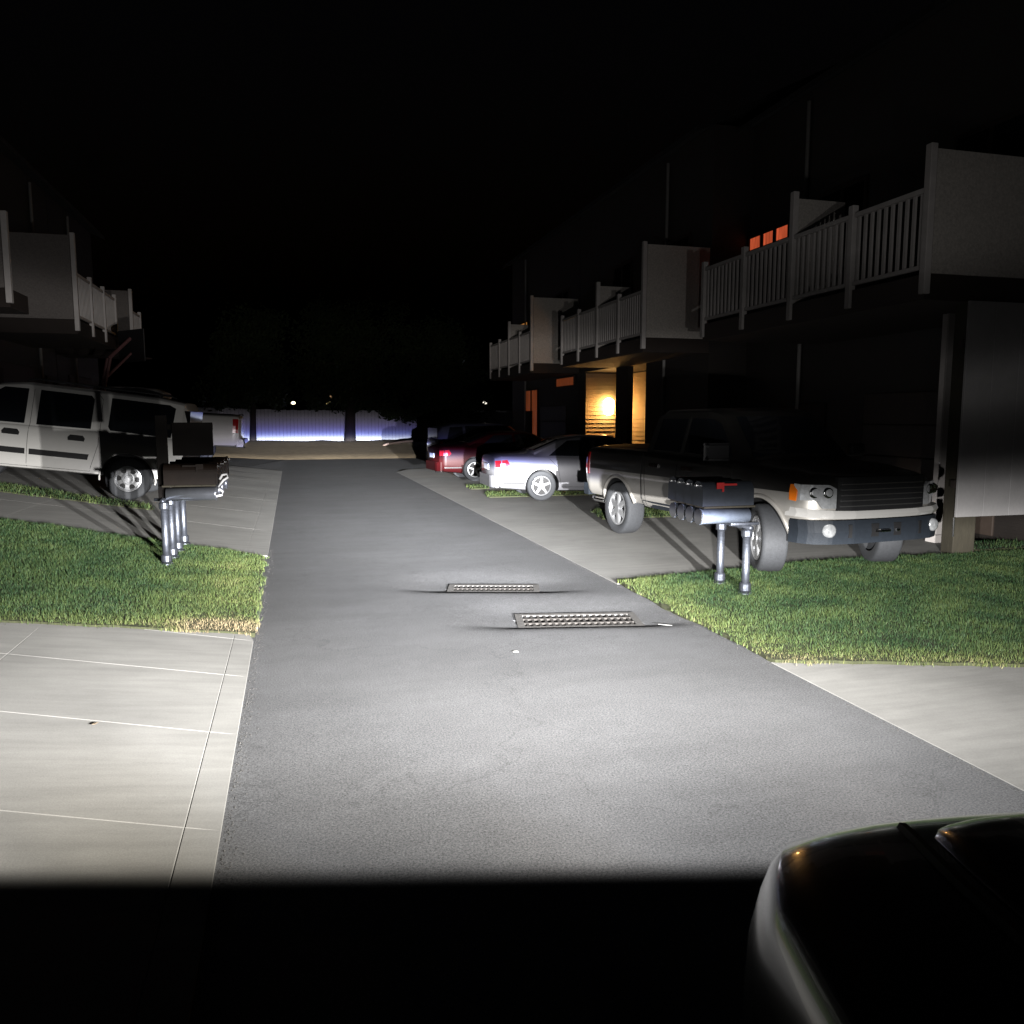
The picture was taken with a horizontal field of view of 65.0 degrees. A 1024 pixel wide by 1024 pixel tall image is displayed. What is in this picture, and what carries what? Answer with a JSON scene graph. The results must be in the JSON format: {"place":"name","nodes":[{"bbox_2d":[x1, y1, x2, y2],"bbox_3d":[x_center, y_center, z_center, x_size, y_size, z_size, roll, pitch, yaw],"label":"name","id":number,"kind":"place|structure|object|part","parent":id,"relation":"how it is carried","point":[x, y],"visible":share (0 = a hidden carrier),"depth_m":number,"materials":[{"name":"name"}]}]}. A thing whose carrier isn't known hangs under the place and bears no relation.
{"place":"outdoors","nodes":[
{"label":"outdoors","id":0,"kind":"place"},
{"bbox_2d":[0,481,152,509],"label":"grass strip","id":1,"kind":"object","parent":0,"point":[79,500],"depth_m":13.84,"materials":[{"name":"plant"}]},
{"bbox_2d":[0,622,252,1023],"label":"driveway","id":2,"kind":"structure","parent":0,"point":[111,822],"depth_m":3.55,"materials":[{"name":"concrete"}]},
{"bbox_2d":[0,517,268,636],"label":"lawn","id":3,"kind":"structure","parent":0,"point":[196,622],"depth_m":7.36,"materials":[{"name":"plant"}]},
{"bbox_2d":[154,415,228,565],"bbox_3d":[-3.803,-0.269,9.793,0.802,1.800,1.770,-2,7,-15],"label":"mailbox stand","id":4,"kind":"object","parent":3,"relation":"on","point":[191,438],"visible":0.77,"depth_m":9.02,"materials":[{"name":"galvanised steel"},{"name":"dark brown painted metal"}]},
{"bbox_2d":[162,462,219,500],"bbox_3d":[-3.596,-0.337,9.036,0.610,0.434,0.215,-2,7,-15],"label":"mailbox","id":5,"kind":"object","parent":4,"relation":"on","point":[194,481],"visible":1,"depth_m":8.96,"materials":[{"name":"black metal"}]},
{"bbox_2d":[215,462,219,483],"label":"door","id":6,"kind":"structure","parent":5,"relation":"in","point":[216,463],"depth_m":9.03,"materials":[{"name":"black metal"}]},
{"bbox_2d":[170,460,223,494],"bbox_3d":[-3.723,-0.391,9.496,0.610,0.434,0.215,-2,7,-15],"label":"mailbox","id":7,"kind":"object","parent":4,"relation":"on","point":[220,463],"visible":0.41,"depth_m":9.47,"materials":[{"name":"black metal"}]},
{"bbox_2d":[219,460,223,480],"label":"door","id":8,"kind":"structure","parent":7,"relation":"in","point":[220,463],"depth_m":9.48,"materials":[{"name":"black metal"}]},
{"bbox_2d":[175,458,226,492],"bbox_3d":[-3.852,-0.445,9.966,0.610,0.434,0.215,-2,7,-15],"label":"mailbox","id":9,"kind":"object","parent":4,"relation":"on","point":[223,470],"visible":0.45,"depth_m":9.94,"materials":[{"name":"black metal"}]},
{"bbox_2d":[222,458,226,477],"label":"door","id":10,"kind":"structure","parent":9,"relation":"in","point":[223,460],"depth_m":9.96,"materials":[{"name":"black metal"}]},
{"bbox_2d":[182,456,229,488],"bbox_3d":[-4.004,-0.510,10.521,0.610,0.434,0.215,-2,7,-15],"label":"mailbox","id":11,"kind":"object","parent":4,"relation":"on","point":[226,471],"visible":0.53,"depth_m":10.50,"materials":[{"name":"black metal"}]},
{"bbox_2d":[226,456,229,474],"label":"door","id":12,"kind":"structure","parent":11,"relation":"in","point":[227,463],"depth_m":10.50,"materials":[{"name":"black metal"}]},
{"bbox_2d":[0,466,281,556],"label":"driveway","id":13,"kind":"structure","parent":0,"point":[239,515],"depth_m":13.32,"materials":[{"name":"concrete"}]},
{"bbox_2d":[0,378,202,499],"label":"parked wagon","id":14,"kind":"object","parent":13,"relation":"on","point":[110,435],"visible":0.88,"depth_m":14.35,"materials":[{"name":"white paint"}]},
{"bbox_3d":[-8.954,-1.903,14.069,0.850,0.630,0.183,6,5,-13],"label":"window","id":15,"kind":"part","parent":14,"relation":"part of","materials":[{"name":"black glass"}]},
{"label":"window","id":16,"kind":"part","parent":14,"relation":"part of","materials":[{"name":"black glass"}]},
{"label":"window","id":17,"kind":"part","parent":14,"relation":"part of","materials":[{"name":"black glass"}]},
{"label":"rear window","id":18,"kind":"part","parent":14,"relation":"part of","materials":[{"name":"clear glass"}]},
{"bbox_2d":[76,328,151,476],"bbox_3d":[-9.293,-2.579,18.838,1.100,3.400,1.892,5,8,34],"label":"basketball hoop","id":19,"kind":"object","parent":13,"relation":"on","point":[131,346],"visible":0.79,"depth_m":18.90,"materials":[{"name":"black plastic"}]},
{"bbox_2d":[95,386,247,456],"bbox_3d":[-9.928,-2.307,21.173,5.615,1.930,2.470,1,6,-16],"label":"pickup truck","id":20,"kind":"object","parent":13,"relation":"on","point":[228,430],"visible":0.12,"depth_m":20.85,"materials":[{"name":"white paint"}]},
{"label":"window","id":21,"kind":"part","parent":20,"relation":"part of","materials":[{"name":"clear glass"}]},
{"bbox_2d":[213,435,426,459],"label":"verge","id":22,"kind":"structure","parent":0,"point":[300,450],"depth_m":42.18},
{"bbox_2d":[191,301,300,440],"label":"shade tree","id":23,"kind":"object","parent":22,"relation":"on","point":[237,366],"visible":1,"depth_m":50.99,"materials":[{"name":"green plant"}]},
{"bbox_2d":[289,293,418,440],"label":"shade tree","id":24,"kind":"object","parent":22,"relation":"on","point":[348,373],"visible":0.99,"depth_m":52.21,"materials":[{"name":"green plant"}]},
{"bbox_2d":[197,407,511,440],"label":"board fence","id":25,"kind":"object","parent":22,"relation":"on","point":[366,429],"visible":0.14,"depth_m":54.79,"materials":[{"name":"paint"}]},
{"bbox_2d":[383,439,427,445],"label":"fallen branch","id":26,"kind":"object","parent":22,"relation":"on","point":[416,440],"visible":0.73,"depth_m":48.81,"materials":[{"name":"brown wood"}]},
{"bbox_2d":[377,308,497,427],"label":"shade tree","id":27,"kind":"object","parent":22,"relation":"on","point":[437,376],"visible":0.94,"depth_m":53.33,"materials":[{"name":"green plant"}]},
{"bbox_2d":[0,0,934,420],"label":"sky","id":28,"kind":"structure","parent":0,"point":[277,155],"materials":[{"name":"black"}]},
{"bbox_2d":[465,484,487,488],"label":"grass","id":29,"kind":"structure","parent":0,"point":[478,486],"depth_m":20.95,"materials":[{"name":"green plant"}]},
{"bbox_2d":[467,485,488,489],"bbox_3d":[1.213,-0.681,21.598,4.964,0.100,1.145,-2,7,-15],"label":"grass strip","id":30,"kind":"object","parent":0,"point":[481,487],"depth_m":20.75,"materials":[{"name":"plant"}]},
{"bbox_2d":[485,490,582,496],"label":"grass","id":31,"kind":"structure","parent":0,"point":[515,493],"depth_m":18.99,"materials":[{"name":"green plant"}]},
{"bbox_2d":[486,491,598,497],"bbox_3d":[1.742,-0.441,19.531,5.018,0.100,1.241,-2,7,-15],"label":"grass strip","id":32,"kind":"object","parent":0,"point":[523,495],"depth_m":18.84,"materials":[{"name":"plant"}]},
{"bbox_2d":[189,458,1023,1023],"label":"road","id":33,"kind":"structure","parent":0,"point":[467,806],"depth_m":3.97,"materials":[{"name":"grey asphalt"}]},
{"bbox_2d":[447,584,539,592],"bbox_3d":[-0.199,0.833,8.704,0.990,0.018,0.370,0,8,0],"label":"drain grate","id":34,"kind":"object","parent":33,"relation":"in","point":[535,588],"visible":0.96,"depth_m":8.69,"materials":[{"name":"metal"}]},
{"bbox_2d":[514,612,644,627],"bbox_3d":[0.602,0.992,7.336,1.130,0.020,0.490,0,8,-4],"label":"drain grate","id":35,"kind":"object","parent":33,"relation":"on","point":[520,620],"visible":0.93,"depth_m":7.36,"materials":[{"name":"metal"}]},
{"bbox_2d":[195,544,1015,1019],"bbox_3d":[-0.355,0.981,7.215,3.707,0.032,9.004,-2,7,-15],"label":"grit","id":36,"kind":"object","parent":33,"relation":"on","point":[245,820],"visible":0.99,"depth_m":3.50,"materials":[{"name":"gravel"}]},
{"bbox_2d":[742,812,1023,1023],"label":"black car","id":37,"kind":"object","parent":33,"relation":"on","point":[915,921],"visible":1,"depth_m":1.24,"materials":[{"name":"paint"}]},
{"bbox_2d":[246,421,978,625],"bbox_3d":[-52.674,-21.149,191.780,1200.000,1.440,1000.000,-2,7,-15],"label":"ground","id":38,"kind":"structure","parent":0,"point":[417,468],"depth_m":95.34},
{"bbox_2d":[0,210,28,383],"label":"townhouse","id":39,"kind":"structure","parent":38,"relation":"on","point":[12,301],"depth_m":13.60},
{"bbox_2d":[0,367,3,383],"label":"front door","id":40,"kind":"structure","parent":39,"relation":"in","point":[1,369],"depth_m":19.09,"materials":[{"name":"silver metal"}]},
{"bbox_2d":[0,135,117,384],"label":"townhouse","id":41,"kind":"structure","parent":38,"relation":"on","point":[56,289],"depth_m":19.14,"materials":[{"name":"grey paint"}]},
{"bbox_2d":[0,361,34,382],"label":"garage door","id":42,"kind":"structure","parent":41,"relation":"in","point":[12,372],"depth_m":20.19,"materials":[{"name":"paint"}]},
{"bbox_2d":[45,376,56,384],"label":"front door","id":43,"kind":"structure","parent":41,"relation":"in","point":[46,377],"depth_m":22.98,"materials":[{"name":"silver metal"}]},
{"bbox_2d":[45,192,141,388],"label":"townhouse","id":44,"kind":"structure","parent":38,"relation":"on","point":[66,217],"depth_m":24.99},
{"bbox_2d":[68,375,92,388],"bbox_3d":[-14.206,-3.332,26.598,0.050,2.225,3.000,-2,7,-15],"label":"garage door","id":45,"kind":"structure","parent":44,"relation":"in","point":[72,379],"depth_m":26.46,"materials":[{"name":"paint"}]},
{"bbox_2d":[489,217,580,438],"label":"townhouse","id":46,"kind":"structure","parent":38,"relation":"on","point":[545,297],"depth_m":28.70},
{"bbox_2d":[526,411,531,432],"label":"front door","id":47,"kind":"structure","parent":46,"relation":"in","point":[528,413],"depth_m":32.41,"materials":[{"name":"black metal"}]},
{"bbox_2d":[526,389,538,435],"bbox_3d":[0.769,-3.500,32.208,0.048,2.800,1.800,-2,7,-15],"label":"window","id":48,"kind":"structure","parent":46,"relation":"in","point":[531,394],"depth_m":31.83,"materials":[{"name":"brown glass"}]},
{"bbox_2d":[540,406,566,438],"bbox_3d":[1.514,-2.779,29.626,0.050,2.225,3.000,-2,7,-15],"label":"garage door","id":49,"kind":"structure","parent":46,"relation":"in","point":[548,414],"depth_m":29.50,"materials":[{"name":"paint"}]},
{"bbox_2d":[556,288,569,298],"bbox_3d":[1.767,-6.906,28.172,0.050,1.600,1.400,-2,7,-15],"label":"window","id":50,"kind":"structure","parent":46,"relation":"in","point":[565,294],"depth_m":27.82,"materials":[{"name":"black glass"}]},
{"bbox_2d":[555,375,574,387],"bbox_3d":[1.849,-4.547,28.104,0.048,0.370,2.000,-2,7,-15],"label":"window","id":51,"kind":"structure","parent":46,"relation":"in","point":[567,381],"depth_m":28.06,"materials":[{"name":"brown glass"}]},
{"bbox_2d":[560,63,837,443],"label":"townhouse","id":52,"kind":"structure","parent":38,"relation":"on","point":[657,230],"depth_m":19.36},
{"bbox_2d":[603,398,613,414],"bbox_3d":[3.169,-3.454,26.329,0.360,0.570,0.360,-2,7,-15],"label":"porch lamp","id":53,"kind":"object","parent":52,"relation":"attached to","point":[608,403],"visible":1,"depth_m":26.20,"materials":[{"name":"white glass"}]},
{"bbox_2d":[612,259,632,309],"bbox_3d":[3.163,-6.314,23.093,0.050,1.600,1.400,-2,7,-15],"label":"window","id":54,"kind":"structure","parent":52,"relation":"in","point":[622,274],"depth_m":22.92,"materials":[{"name":"black glass"}]},
{"bbox_2d":[664,232,690,246],"bbox_3d":[4.059,-5.935,19.835,0.050,1.600,1.400,-2,7,-15],"label":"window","id":55,"kind":"structure","parent":52,"relation":"in","point":[684,240],"depth_m":19.48,"materials":[{"name":"black glass"}]},
{"bbox_2d":[700,0,1023,541],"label":"townhouse","id":56,"kind":"structure","parent":38,"relation":"on","point":[887,225],"depth_m":13.36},
{"bbox_2d":[748,221,789,250],"bbox_3d":[5.625,-6.011,17.638,0.048,0.360,1.580,-2,7,-15],"label":"window","id":57,"kind":"structure","parent":56,"relation":"in","point":[779,232],"depth_m":17.60,"materials":[{"name":"brown glass"}]},
{"bbox_2d":[798,403,826,429],"bbox_3d":[6.101,-1.166,16.491,0.070,2.100,0.950,-2,7,-15],"label":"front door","id":58,"kind":"structure","parent":56,"relation":"in","point":[818,410],"depth_m":16.12,"materials":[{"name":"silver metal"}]},
{"bbox_2d":[818,174,868,270],"bbox_3d":[6.279,-5.411,15.341,0.050,1.600,1.400,-2,7,-15],"label":"window","id":59,"kind":"structure","parent":56,"relation":"in","point":[854,192],"depth_m":15.02,"materials":[{"name":"black glass"}]},
{"bbox_2d":[861,391,994,535],"bbox_3d":[6.920,-0.905,13.537,0.050,2.225,3.000,-2,7,-15],"label":"garage door","id":60,"kind":"structure","parent":56,"relation":"in","point":[918,441],"depth_m":13.89,"materials":[{"name":"paint"}]},
{"bbox_2d":[954,108,1023,156],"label":"window","id":61,"kind":"structure","parent":56,"relation":"in","point":[1004,135],"depth_m":11.90,"materials":[{"name":"black glass"}]},
{"bbox_2d":[940,303,975,553],"bbox_3d":[5.962,-1.023,10.599,0.317,3.380,0.287,0,7,-3],"label":"timber post","id":62,"kind":"object","parent":38,"relation":"on","point":[957,534],"visible":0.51,"depth_m":10.61,"materials":[{"name":"brown wood"}]},
{"bbox_2d":[950,300,1023,516],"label":"screen wall","id":63,"kind":"structure","parent":62,"relation":"attached to","point":[989,481],"depth_m":10.43,"materials":[{"name":"paint"}]},
{"bbox_2d":[590,507,669,517],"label":"grass","id":64,"kind":"structure","parent":0,"point":[645,512],"depth_m":15.05,"materials":[{"name":"green plant"}]},
{"bbox_2d":[592,508,670,519],"bbox_3d":[3.354,0.024,15.539,4.020,0.100,1.403,-2,7,-15],"label":"grass strip","id":65,"kind":"object","parent":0,"point":[647,516],"depth_m":14.92,"materials":[{"name":"plant"}]},
{"bbox_2d":[397,468,1008,583],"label":"driveway","id":66,"kind":"structure","parent":0,"point":[574,529],"depth_m":12.09,"materials":[{"name":"concrete"}]},
{"bbox_2d":[426,423,514,458],"bbox_3d":[-0.772,-2.437,29.310,4.520,1.640,2.190,-3,7,-21],"label":"parked hatchback","id":67,"kind":"object","parent":66,"relation":"on","point":[448,433],"visible":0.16,"depth_m":28.20,"materials":[{"name":"black paint"}]},
{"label":"rear window","id":68,"kind":"part","parent":67,"relation":"part of","materials":[{"name":"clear glass"}]},
{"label":"window","id":69,"kind":"part","parent":67,"relation":"part of","materials":[{"name":"black glass"}]},
{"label":"window","id":70,"kind":"part","parent":67,"relation":"part of","materials":[{"name":"black glass"}]},
{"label":"window","id":71,"kind":"part","parent":67,"relation":"part of","materials":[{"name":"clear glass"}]},
{"bbox_2d":[426,430,542,480],"bbox_3d":[-0.083,-1.735,24.187,4.830,1.430,2.190,-2,7,-18],"label":"parked sedan","id":72,"kind":"object","parent":66,"relation":"on","point":[462,458],"visible":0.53,"depth_m":23.12,"materials":[{"name":"red paint"}]},
{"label":"rear window","id":73,"kind":"part","parent":72,"relation":"part of","materials":[{"name":"black glass"}]},
{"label":"window","id":74,"kind":"part","parent":72,"relation":"part of","materials":[{"name":"black glass"}]},
{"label":"window","id":75,"kind":"part","parent":72,"relation":"part of","materials":[{"name":"black glass"}]},
{"bbox_2d":[480,434,627,500],"bbox_3d":[1.742,-1.083,18.591,4.830,1.430,2.190,-1,7,-12],"label":"parked sedan","id":76,"kind":"object","parent":66,"relation":"on","point":[545,469],"visible":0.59,"depth_m":17.61,"materials":[{"name":"silver metal"}]},
{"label":"rear window","id":77,"kind":"part","parent":76,"relation":"part of","materials":[{"name":"black glass"}]},
{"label":"window","id":78,"kind":"part","parent":76,"relation":"part of","materials":[{"name":"black glass"}]},
{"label":"window","id":79,"kind":"part","parent":76,"relation":"part of","materials":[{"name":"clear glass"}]},
{"bbox_2d":[584,408,937,571],"bbox_3d":[3.108,-0.495,11.368,2.470,1.930,5.663,-3,7,-21],"label":"pickup truck","id":80,"kind":"object","parent":66,"relation":"on","point":[808,477],"visible":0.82,"depth_m":9.77,"materials":[{"name":"paint"}]},
{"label":"window","id":81,"kind":"part","parent":80,"relation":"part of","materials":[{"name":"black glass"}]},
{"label":"window","id":82,"kind":"part","parent":80,"relation":"part of","materials":[{"name":"black glass"}]},
{"bbox_2d":[925,313,954,542],"bbox_3d":[6.202,-1.188,11.585,0.200,3.280,0.200,-2,7,-15],"label":"porch post","id":83,"kind":"object","parent":66,"relation":"on","point":[947,340],"visible":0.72,"depth_m":11.53,"materials":[{"name":"paint"}]},
{"bbox_2d":[617,548,1023,668],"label":"lawn","id":84,"kind":"structure","parent":0,"point":[761,653],"depth_m":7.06,"materials":[{"name":"plant"}]},
{"bbox_2d":[713,521,758,594],"bbox_3d":[2.228,0.488,8.507,0.320,0.862,0.940,-2,7,-15],"label":"mailbox stand","id":85,"kind":"object","parent":84,"relation":"on","point":[747,528],"visible":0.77,"depth_m":8.13,"materials":[{"name":"silver metal"}]},
{"bbox_2d":[668,476,722,516],"bbox_3d":[1.957,-0.166,8.556,0.610,0.434,0.215,-2,7,-15],"label":"mailbox","id":86,"kind":"object","parent":85,"relation":"on","point":[672,483],"visible":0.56,"depth_m":8.47,"materials":[{"name":"black metal"}]},
{"bbox_2d":[668,477,677,499],"bbox_3d":[1.688,-0.252,8.465,0.048,0.242,0.201,-2,7,-15],"label":"door","id":87,"kind":"structure","parent":86,"relation":"in","point":[672,483],"depth_m":8.47,"materials":[{"name":"black metal"}]},
{"bbox_2d":[676,478,730,519],"bbox_3d":[1.999,-0.143,8.356,0.610,0.434,0.215,-2,7,-15],"label":"mailbox","id":88,"kind":"object","parent":85,"relation":"on","point":[680,486],"visible":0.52,"depth_m":8.28,"materials":[{"name":"black metal"}]},
{"bbox_2d":[676,478,685,501],"bbox_3d":[1.730,-0.229,8.265,0.048,0.242,0.201,-2,7,-15],"label":"door","id":89,"kind":"structure","parent":88,"relation":"in","point":[680,485],"depth_m":8.26,"materials":[{"name":"black metal"}]},
{"bbox_2d":[684,479,741,521],"bbox_3d":[2.042,-0.119,8.157,0.610,0.434,0.215,-2,7,-15],"label":"mailbox","id":90,"kind":"object","parent":85,"relation":"on","point":[688,497],"visible":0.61,"depth_m":8.08,"materials":[{"name":"black metal"}]},
{"bbox_2d":[684,479,694,503],"bbox_3d":[1.773,-0.206,8.066,0.048,0.242,0.201,-2,7,-15],"label":"door","id":91,"kind":"structure","parent":90,"relation":"in","point":[688,489],"depth_m":8.06,"materials":[{"name":"black metal"}]},
{"bbox_2d":[693,481,755,524],"bbox_3d":[2.086,-0.095,7.950,0.610,0.434,0.226,-2,7,-15],"label":"mailbox","id":92,"kind":"object","parent":85,"relation":"on","point":[732,501],"visible":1,"depth_m":7.88,"materials":[{"name":"black metal"}]},
{"bbox_2d":[693,481,704,506],"bbox_3d":[1.815,-0.182,7.866,0.048,0.242,0.201,-2,7,-15],"label":"door","id":93,"kind":"structure","parent":92,"relation":"in","point":[698,488],"depth_m":7.84,"materials":[{"name":"black metal"}]},
{"bbox_2d":[771,662,1023,790],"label":"driveway","id":94,"kind":"structure","parent":0,"point":[973,715],"depth_m":5.13,"materials":[{"name":"concrete"}]},
{"bbox_2d":[974,538,1023,550],"bbox_3d":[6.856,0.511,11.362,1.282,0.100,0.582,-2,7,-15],"label":"lawn","id":95,"kind":"structure","parent":0,"point":[990,544],"depth_m":11.19,"materials":[{"name":"plant"}]}
]}

